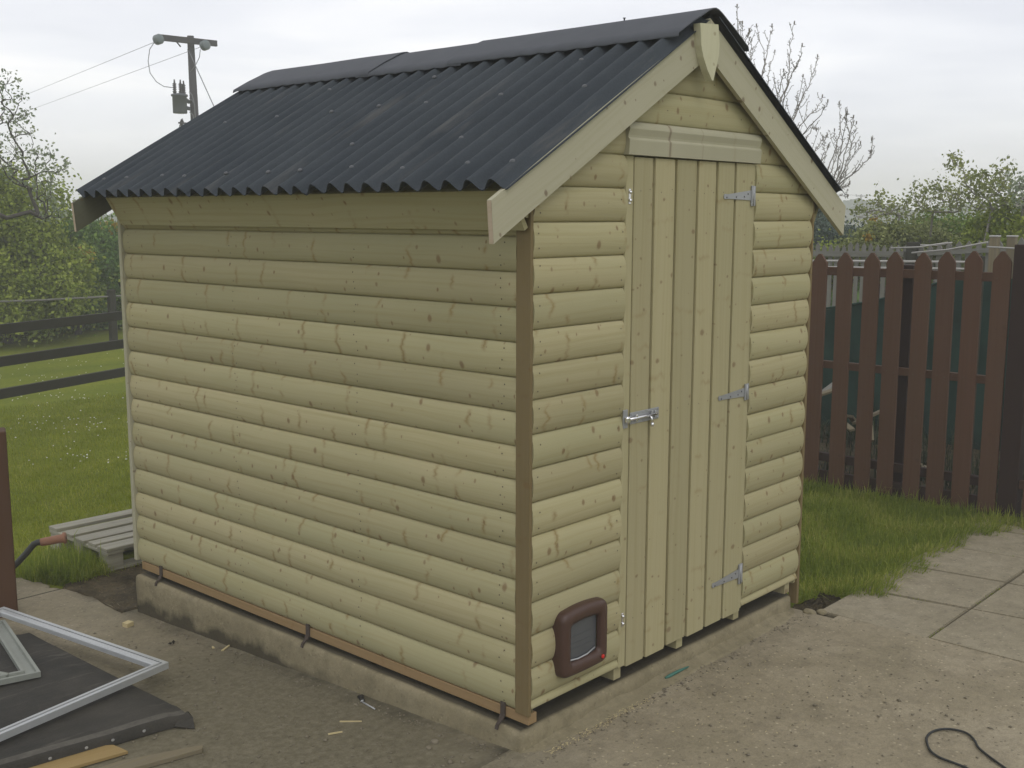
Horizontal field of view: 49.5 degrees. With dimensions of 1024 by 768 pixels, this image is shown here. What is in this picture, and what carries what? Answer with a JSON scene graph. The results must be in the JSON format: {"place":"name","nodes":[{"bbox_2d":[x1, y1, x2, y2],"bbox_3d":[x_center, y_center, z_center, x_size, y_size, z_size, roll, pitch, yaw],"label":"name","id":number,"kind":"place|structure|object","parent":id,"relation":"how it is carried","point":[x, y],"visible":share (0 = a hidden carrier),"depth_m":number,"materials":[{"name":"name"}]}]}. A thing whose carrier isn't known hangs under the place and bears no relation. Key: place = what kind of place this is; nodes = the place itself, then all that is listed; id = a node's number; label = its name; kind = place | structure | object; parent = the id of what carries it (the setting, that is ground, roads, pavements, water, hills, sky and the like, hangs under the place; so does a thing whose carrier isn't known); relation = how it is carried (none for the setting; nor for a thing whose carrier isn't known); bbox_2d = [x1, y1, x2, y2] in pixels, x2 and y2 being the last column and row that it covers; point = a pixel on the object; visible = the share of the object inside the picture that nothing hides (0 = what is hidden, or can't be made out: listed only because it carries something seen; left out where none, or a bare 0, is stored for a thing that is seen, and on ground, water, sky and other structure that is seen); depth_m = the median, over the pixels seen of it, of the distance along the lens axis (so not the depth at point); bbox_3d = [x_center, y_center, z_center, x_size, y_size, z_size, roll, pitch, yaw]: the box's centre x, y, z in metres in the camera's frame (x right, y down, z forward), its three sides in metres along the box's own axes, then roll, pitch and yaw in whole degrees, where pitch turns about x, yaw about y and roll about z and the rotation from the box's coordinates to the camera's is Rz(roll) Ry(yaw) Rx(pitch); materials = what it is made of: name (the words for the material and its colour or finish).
{"place":"outdoors","nodes":[
{"label":"outdoors","id":0,"kind":"place"},
{"bbox_2d":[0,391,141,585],"bbox_3d":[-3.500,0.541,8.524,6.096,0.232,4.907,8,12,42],"label":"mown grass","id":1,"kind":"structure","parent":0,"point":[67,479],"depth_m":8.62,"materials":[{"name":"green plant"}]},
{"bbox_2d":[0,218,970,607],"bbox_3d":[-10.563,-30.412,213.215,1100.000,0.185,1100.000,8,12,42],"label":"lawn","id":2,"kind":"structure","parent":0,"point":[32,372],"depth_m":10.75,"materials":[{"name":"green plant"}]},
{"bbox_2d":[0,427,17,617],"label":"fence post","id":3,"kind":"object","parent":2,"relation":"on","point":[8,593],"visible":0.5,"depth_m":5.31,"materials":[{"name":"brown wood"}]},
{"bbox_2d":[0,68,72,227],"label":"tree","id":4,"kind":"object","parent":2,"relation":"on","point":[37,214],"visible":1,"depth_m":13.41,"materials":[{"name":"green plant"}]},
{"bbox_2d":[0,127,119,347],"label":"shrub","id":5,"kind":"object","parent":2,"relation":"on","point":[38,240],"visible":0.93,"depth_m":16.50,"materials":[{"name":"green plant"}]},
{"bbox_2d":[0,289,120,340],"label":"wire fence","id":6,"kind":"object","parent":2,"relation":"on","point":[111,296],"visible":0.3,"depth_m":16.61,"materials":[{"name":"grey metal"}]},
{"bbox_2d":[0,311,124,398],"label":"rail fence","id":7,"kind":"object","parent":2,"relation":"on","point":[23,358],"depth_m":9.76,"materials":[{"name":"black wood"}]},
{"bbox_2d":[3,299,122,335],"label":"shrub","id":8,"kind":"object","parent":2,"relation":"on","point":[85,327],"depth_m":18.65,"materials":[{"name":"green plant"}]},
{"bbox_2d":[5,208,122,333],"bbox_3d":[-7.420,-1.892,18.776,3.301,2.543,2.826,-1,9,-9],"label":"shrub","id":9,"kind":"object","parent":2,"relation":"on","point":[93,229],"visible":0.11,"depth_m":18.28,"materials":[{"name":"green plant"}]},
{"bbox_2d":[16,528,118,585],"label":"long grass","id":10,"kind":"structure","parent":2,"relation":"on","point":[61,565],"depth_m":5.94,"materials":[{"name":"green plant"}]},
{"bbox_2d":[12,361,127,467],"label":"daisies","id":11,"kind":"object","parent":2,"relation":"on","point":[69,419],"visible":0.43,"depth_m":10.20,"materials":[{"name":"white plant"}]},
{"bbox_2d":[60,220,120,335],"bbox_3d":[-7.118,-1.713,17.986,1.464,1.904,1.524,8,12,42],"label":"shrub","id":12,"kind":"object","parent":2,"relation":"on","point":[79,331],"visible":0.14,"depth_m":18.03,"materials":[{"name":"green plant"}]},
{"bbox_2d":[49,509,141,570],"bbox_3d":[-2.040,0.859,6.663,0.680,0.133,1.206,8,12,42],"label":"pallet","id":13,"kind":"object","parent":2,"relation":"on","point":[115,536],"visible":0.3,"depth_m":6.29,"materials":[{"name":"grey wood"}]},
{"bbox_2d":[73,214,122,330],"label":"shrub","id":14,"kind":"object","parent":2,"relation":"on","point":[114,224],"visible":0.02,"depth_m":18.77,"materials":[{"name":"green plant"}]},
{"bbox_2d":[62,564,148,612],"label":"soil","id":15,"kind":"structure","parent":2,"relation":"on","point":[115,587],"depth_m":5.76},
{"bbox_2d":[148,34,216,126],"bbox_3d":[-8.195,-5.542,28.120,1.735,6.400,0.443,-7,11,-39],"label":"utility pole","id":16,"kind":"object","parent":2,"relation":"on","point":[180,100],"visible":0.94,"depth_m":27.81,"materials":[{"name":"grey wood"}]},
{"bbox_2d":[3,43,151,103],"bbox_3d":[-30.903,-13.957,60.937,1.547,0.879,81.409,-6,10,-34],"label":"line wire","id":17,"kind":"object","parent":16,"relation":"attached to","point":[87,69],"visible":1,"depth_m":34.18,"materials":[{"name":"grey metal"}]},
{"bbox_2d":[12,47,199,116],"bbox_3d":[-30.251,-13.799,61.456,1.166,0.603,81.202,-6,10,-34],"label":"line wire","id":18,"kind":"object","parent":16,"relation":"attached to","point":[115,78],"visible":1,"depth_m":35.25,"materials":[{"name":"grey metal"}]},
{"bbox_2d":[188,50,213,105],"bbox_3d":[-6.997,-6.077,27.358,2.801,4.433,0.022,6,11,35],"label":"stay wire","id":19,"kind":"object","parent":16,"relation":"attached to","point":[200,77],"visible":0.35,"depth_m":27.67,"materials":[{"name":"grey metal"}]},
{"bbox_2d":[92,228,885,326],"bbox_3d":[1.085,-2.013,19.877,28.306,2.064,7.168,1,9,3],"label":"hedgerow","id":20,"kind":"object","parent":2,"relation":"on","point":[858,288],"depth_m":20.24,"materials":[{"name":"green plant"}]},
{"bbox_2d":[96,198,1006,228],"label":"woodland","id":21,"kind":"object","parent":2,"relation":"on","point":[848,205],"visible":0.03,"depth_m":142.31,"materials":[{"name":"green plant"}]},
{"bbox_2d":[733,4,874,198],"bbox_3d":[2.841,-1.710,11.004,1.375,3.796,1.695,3,9,21],"label":"bare tree","id":22,"kind":"object","parent":2,"relation":"on","point":[813,127],"visible":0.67,"depth_m":10.96,"materials":[{"name":"brown plant"}]},
{"bbox_2d":[792,593,840,614],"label":"soil","id":23,"kind":"structure","parent":2,"relation":"on","point":[822,602],"depth_m":5.24,"materials":[{"name":"brown soil"}]},
{"bbox_2d":[817,609,826,615],"bbox_3d":[1.403,1.032,5.024,0.041,0.026,0.048,-4,10,-27],"label":"mortar clod","id":24,"kind":"object","parent":23,"relation":"on","point":[822,612],"visible":1,"depth_m":5.01,"materials":[{"name":"concrete"}]},
{"bbox_2d":[813,228,859,296],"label":"shrub","id":25,"kind":"object","parent":2,"relation":"on","point":[827,246],"visible":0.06,"depth_m":13.32,"materials":[{"name":"green plant"}]},
{"bbox_2d":[813,209,874,257],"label":"shrub","id":26,"kind":"object","parent":2,"relation":"on","point":[822,223],"visible":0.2,"depth_m":14.64,"materials":[{"name":"green plant"}]},
{"bbox_2d":[809,242,905,309],"bbox_3d":[3.507,-0.835,12.489,1.827,1.518,0.060,8,12,42],"label":"grey fence","id":27,"kind":"object","parent":2,"relation":"on","point":[863,253],"visible":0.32,"depth_m":12.21,"materials":[{"name":"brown wood"}]},
{"bbox_2d":[855,194,867,198],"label":"utility pole","id":28,"kind":"object","parent":2,"relation":"on","point":[860,195],"visible":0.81,"depth_m":178.89,"materials":[{"name":"wood"}]},
{"bbox_2d":[846,183,919,293],"bbox_3d":[4.306,-1.198,13.083,0.847,2.370,0.968,2,9,13],"label":"shrub","id":29,"kind":"object","parent":2,"relation":"on","point":[881,205],"visible":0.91,"depth_m":12.81,"materials":[{"name":"green plant"}]},
{"bbox_2d":[812,256,984,473],"bbox_3d":[2.113,-0.166,7.976,2.390,1.560,0.078,8,12,42],"label":"pen frame","id":30,"kind":"object","parent":2,"relation":"on","point":[913,261],"visible":0.08,"depth_m":7.23,"materials":[{"name":"grey metal"}]},
{"bbox_2d":[831,198,966,297],"bbox_3d":[4.487,-1.075,12.814,1.842,2.212,1.224,-2,9,-16],"label":"shrub","id":31,"kind":"object","parent":2,"relation":"on","point":[881,233],"visible":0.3,"depth_m":12.52,"materials":[{"name":"green plant"}]},
{"bbox_2d":[787,474,1023,606],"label":"long grass","id":32,"kind":"structure","parent":2,"relation":"on","point":[869,514],"depth_m":6.15,"materials":[{"name":"green plant"}]},
{"bbox_2d":[905,242,920,264],"bbox_3d":[4.255,-0.746,11.873,0.120,1.530,0.120,8,12,42],"label":"grey post","id":33,"kind":"object","parent":2,"relation":"on","point":[911,256],"visible":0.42,"depth_m":11.73,"materials":[{"name":"grey wood"}]},
{"bbox_2d":[804,244,1023,517],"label":"picket fence","id":34,"kind":"object","parent":2,"relation":"on","point":[905,374],"visible":0.6,"depth_m":6.81,"materials":[{"name":"brown wood"}]},
{"bbox_2d":[911,241,987,253],"bbox_3d":[2.689,-0.840,6.842,0.010,0.091,0.590,-4,10,-26],"label":"string","id":35,"kind":"object","parent":34,"relation":"attached to","point":[950,248],"visible":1,"depth_m":6.82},
{"bbox_2d":[987,246,1014,248],"bbox_3d":[2.949,-0.807,6.519,0.010,0.032,0.498,-2,9,-12],"label":"string","id":36,"kind":"object","parent":34,"relation":"attached to","point":[1000,247],"visible":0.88,"depth_m":6.62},
{"bbox_2d":[818,424,1023,514],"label":"soil","id":37,"kind":"structure","parent":2,"relation":"on","point":[823,444],"depth_m":8.24,"materials":[{"name":"brown soil"}]},
{"bbox_2d":[822,383,926,466],"bbox_3d":[2.468,0.308,7.981,1.312,0.467,1.320,8,12,42],"label":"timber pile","id":38,"kind":"object","parent":37,"relation":"on","point":[826,390],"visible":0.16,"depth_m":8.18,"materials":[{"name":"grey wood"}]},
{"bbox_2d":[821,279,1011,449],"bbox_3d":[3.179,-0.225,8.880,3.970,1.410,0.210,8,12,42],"label":"windbreak net","id":39,"kind":"object","parent":37,"relation":"on","point":[856,312],"visible":0.09,"depth_m":8.74,"materials":[{"name":"green fabric"}]},
{"bbox_2d":[818,407,1023,502],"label":"weeds","id":40,"kind":"object","parent":37,"relation":"on","point":[850,438],"visible":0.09,"depth_m":8.08,"materials":[{"name":"green plant"}]},
{"bbox_2d":[987,235,1018,278],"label":"capped posts","id":41,"kind":"object","parent":37,"relation":"on","point":[994,240],"visible":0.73,"depth_m":8.71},
{"bbox_2d":[897,168,970,282],"bbox_3d":[4.659,-1.142,12.330,0.798,2.485,0.963,4,10,26],"label":"shrub","id":42,"kind":"object","parent":2,"relation":"on","point":[939,189],"visible":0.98,"depth_m":12.11,"materials":[{"name":"green plant"}]},
{"bbox_2d":[891,200,1020,270],"bbox_3d":[5.317,-1.168,13.407,1.967,2.236,1.463,8,12,42],"label":"shrub","id":43,"kind":"object","parent":2,"relation":"on","point":[949,217],"visible":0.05,"depth_m":13.05,"materials":[{"name":"green plant"}]},
{"bbox_2d":[917,237,1023,282],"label":"grey fence","id":44,"kind":"object","parent":2,"relation":"on","point":[966,251],"visible":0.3,"depth_m":11.26,"materials":[{"name":"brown wood"}]},
{"bbox_2d":[942,149,1018,255],"bbox_3d":[4.913,-1.128,11.663,0.845,2.654,1.012,8,12,42],"label":"shrub","id":45,"kind":"object","parent":2,"relation":"on","point":[980,191],"visible":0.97,"depth_m":11.30,"materials":[{"name":"green plant"}]},
{"bbox_2d":[950,183,1023,260],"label":"shrub","id":46,"kind":"object","parent":2,"relation":"on","point":[974,233],"visible":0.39,"depth_m":11.40,"materials":[{"name":"green plant"}]},
{"bbox_2d":[988,163,1023,234],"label":"shrub","id":47,"kind":"object","parent":2,"relation":"on","point":[1018,204],"visible":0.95,"depth_m":10.83,"materials":[{"name":"green plant"}]},
{"bbox_2d":[0,577,1023,767],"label":"concrete yard","id":48,"kind":"structure","parent":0,"point":[860,721],"depth_m":4.06,"materials":[{"name":"grey concrete"}]},
{"bbox_2d":[15,532,66,568],"bbox_3d":[-2.603,0.939,5.656,0.660,0.355,0.059,-1,9,-8],"label":"barrow handle","id":49,"kind":"object","parent":48,"relation":"on","point":[45,541],"visible":0.94,"depth_m":5.65,"materials":[{"name":"rubber"}]},
{"bbox_2d":[30,745,127,767],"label":"plywood offcut","id":50,"kind":"object","parent":48,"relation":"on","point":[92,756],"visible":1,"depth_m":3.76,"materials":[{"name":"brown wood"}]},
{"bbox_2d":[0,633,194,767],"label":"felted panel","id":51,"kind":"object","parent":48,"relation":"on","point":[126,714],"visible":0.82,"depth_m":4.05,"materials":[{"name":"fabric"}]},
{"bbox_2d":[0,619,40,684],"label":"window frame","id":52,"kind":"object","parent":51,"relation":"on","point":[21,659],"visible":1,"depth_m":4.56,"materials":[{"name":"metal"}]},
{"bbox_2d":[0,607,168,741],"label":"window frame","id":53,"kind":"object","parent":51,"relation":"on","point":[152,665],"visible":1,"depth_m":4.37,"materials":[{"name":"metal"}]},
{"bbox_2d":[122,620,133,627],"bbox_3d":[-1.784,1.115,5.156,0.038,0.022,0.046,4,9,24],"label":"wood chip","id":54,"kind":"object","parent":48,"relation":"on","point":[127,624],"visible":1,"depth_m":5.15,"materials":[{"name":"beige wood"}]},
{"bbox_2d":[99,745,202,767],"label":"weathered batten","id":55,"kind":"object","parent":48,"relation":"on","point":[149,761],"visible":1,"depth_m":3.73,"materials":[{"name":"wood"}]},
{"bbox_2d":[357,694,364,700],"bbox_3d":[-0.570,1.184,4.197,0.019,0.028,0.048,-4,10,-26],"label":"bark piece","id":56,"kind":"object","parent":48,"relation":"on","point":[360,697],"visible":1,"depth_m":4.19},
{"bbox_2d":[431,739,438,743],"bbox_3d":[-0.265,1.226,3.805,0.028,0.018,0.026,8,12,42],"label":"stone","id":57,"kind":"object","parent":48,"relation":"on","point":[434,741],"visible":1,"depth_m":3.80,"materials":[{"name":"grey stone"}]},
{"bbox_2d":[136,571,790,752],"bbox_3d":[-0.254,1.072,5.229,2.491,0.285,1.907,8,12,42],"label":"concrete base","id":58,"kind":"object","parent":48,"relation":"on","point":[171,602],"visible":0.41,"depth_m":4.37,"materials":[{"name":"grey concrete"}]},
{"bbox_2d":[71,8,845,729],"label":"garden shed","id":59,"kind":"structure","parent":58,"relation":"on","point":[477,374],"depth_m":4.13,"materials":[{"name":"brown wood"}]},
{"bbox_2d":[624,157,755,665],"bbox_3d":[0.684,0.088,4.223,0.047,1.843,0.848,8,12,42],"label":"door","id":60,"kind":"structure","parent":59,"relation":"in","point":[692,220],"depth_m":4.20,"materials":[{"name":"brown wood"}]},
{"bbox_2d":[55,611,1023,767],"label":"grit","id":61,"kind":"object","parent":48,"relation":"on","point":[449,761],"visible":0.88,"depth_m":4.06,"materials":[{"name":"grey gravel"}]},
{"bbox_2d":[523,609,794,752],"bbox_3d":[0.684,1.123,4.361,0.074,0.030,1.860,8,12,42],"label":"mortar fillet","id":62,"kind":"object","parent":48,"relation":"on","point":[610,709],"visible":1,"depth_m":4.24,"materials":[{"name":"concrete"}]},
{"bbox_2d":[665,666,688,678],"bbox_3d":[0.643,1.123,4.331,0.014,0.014,0.151,8,12,42],"label":"tape scrap","id":63,"kind":"object","parent":62,"relation":"on","point":[674,673],"visible":1,"depth_m":4.32,"materials":[{"name":"teal plastic"}]},
{"bbox_2d":[544,666,845,765],"bbox_3d":[0.606,1.206,3.852,0.558,0.001,1.473,8,12,42],"label":"sawdust","id":64,"kind":"object","parent":48,"relation":"on","point":[635,722],"visible":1,"depth_m":3.89,"materials":[{"name":"brown wood"}]},
{"bbox_2d":[803,608,816,613],"bbox_3d":[1.349,1.033,5.029,0.060,0.034,0.058,3,9,17],"label":"mortar clod","id":65,"kind":"object","parent":48,"relation":"on","point":[808,611],"visible":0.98,"depth_m":5.01,"materials":[{"name":"concrete"}]},
{"bbox_2d":[925,728,1006,767],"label":"cable","id":66,"kind":"object","parent":48,"relation":"on","point":[953,762],"visible":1,"depth_m":3.72,"materials":[{"name":"black rubber"}]},
{"bbox_2d":[0,0,1023,214],"label":"sky","id":67,"kind":"structure","parent":0,"point":[928,79],"materials":[{"name":"white"}]},
{"bbox_2d":[891,242,948,248],"bbox_3d":[2.769,-0.943,7.554,0.010,0.056,0.416,-7,11,-41],"label":"string","id":68,"kind":"object","parent":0,"point":[920,246],"visible":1,"depth_m":7.54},
{"bbox_2d":[824,517,1023,662],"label":"paving","id":69,"kind":"structure","parent":0,"point":[952,588],"depth_m":5.18,"materials":[{"name":"concrete"}]},
{"bbox_2d":[890,533,1023,637],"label":"joint moss","id":70,"kind":"object","parent":69,"relation":"on","point":[975,602],"visible":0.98,"depth_m":5.16,"materials":[{"name":"green plant"}]},
{"bbox_2d":[920,242,951,245],"bbox_3d":[2.889,-0.954,7.562,0.010,0.032,0.225,-8,12,-42],"label":"string","id":71,"kind":"object","parent":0,"point":[935,245],"visible":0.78,"depth_m":7.56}
]}

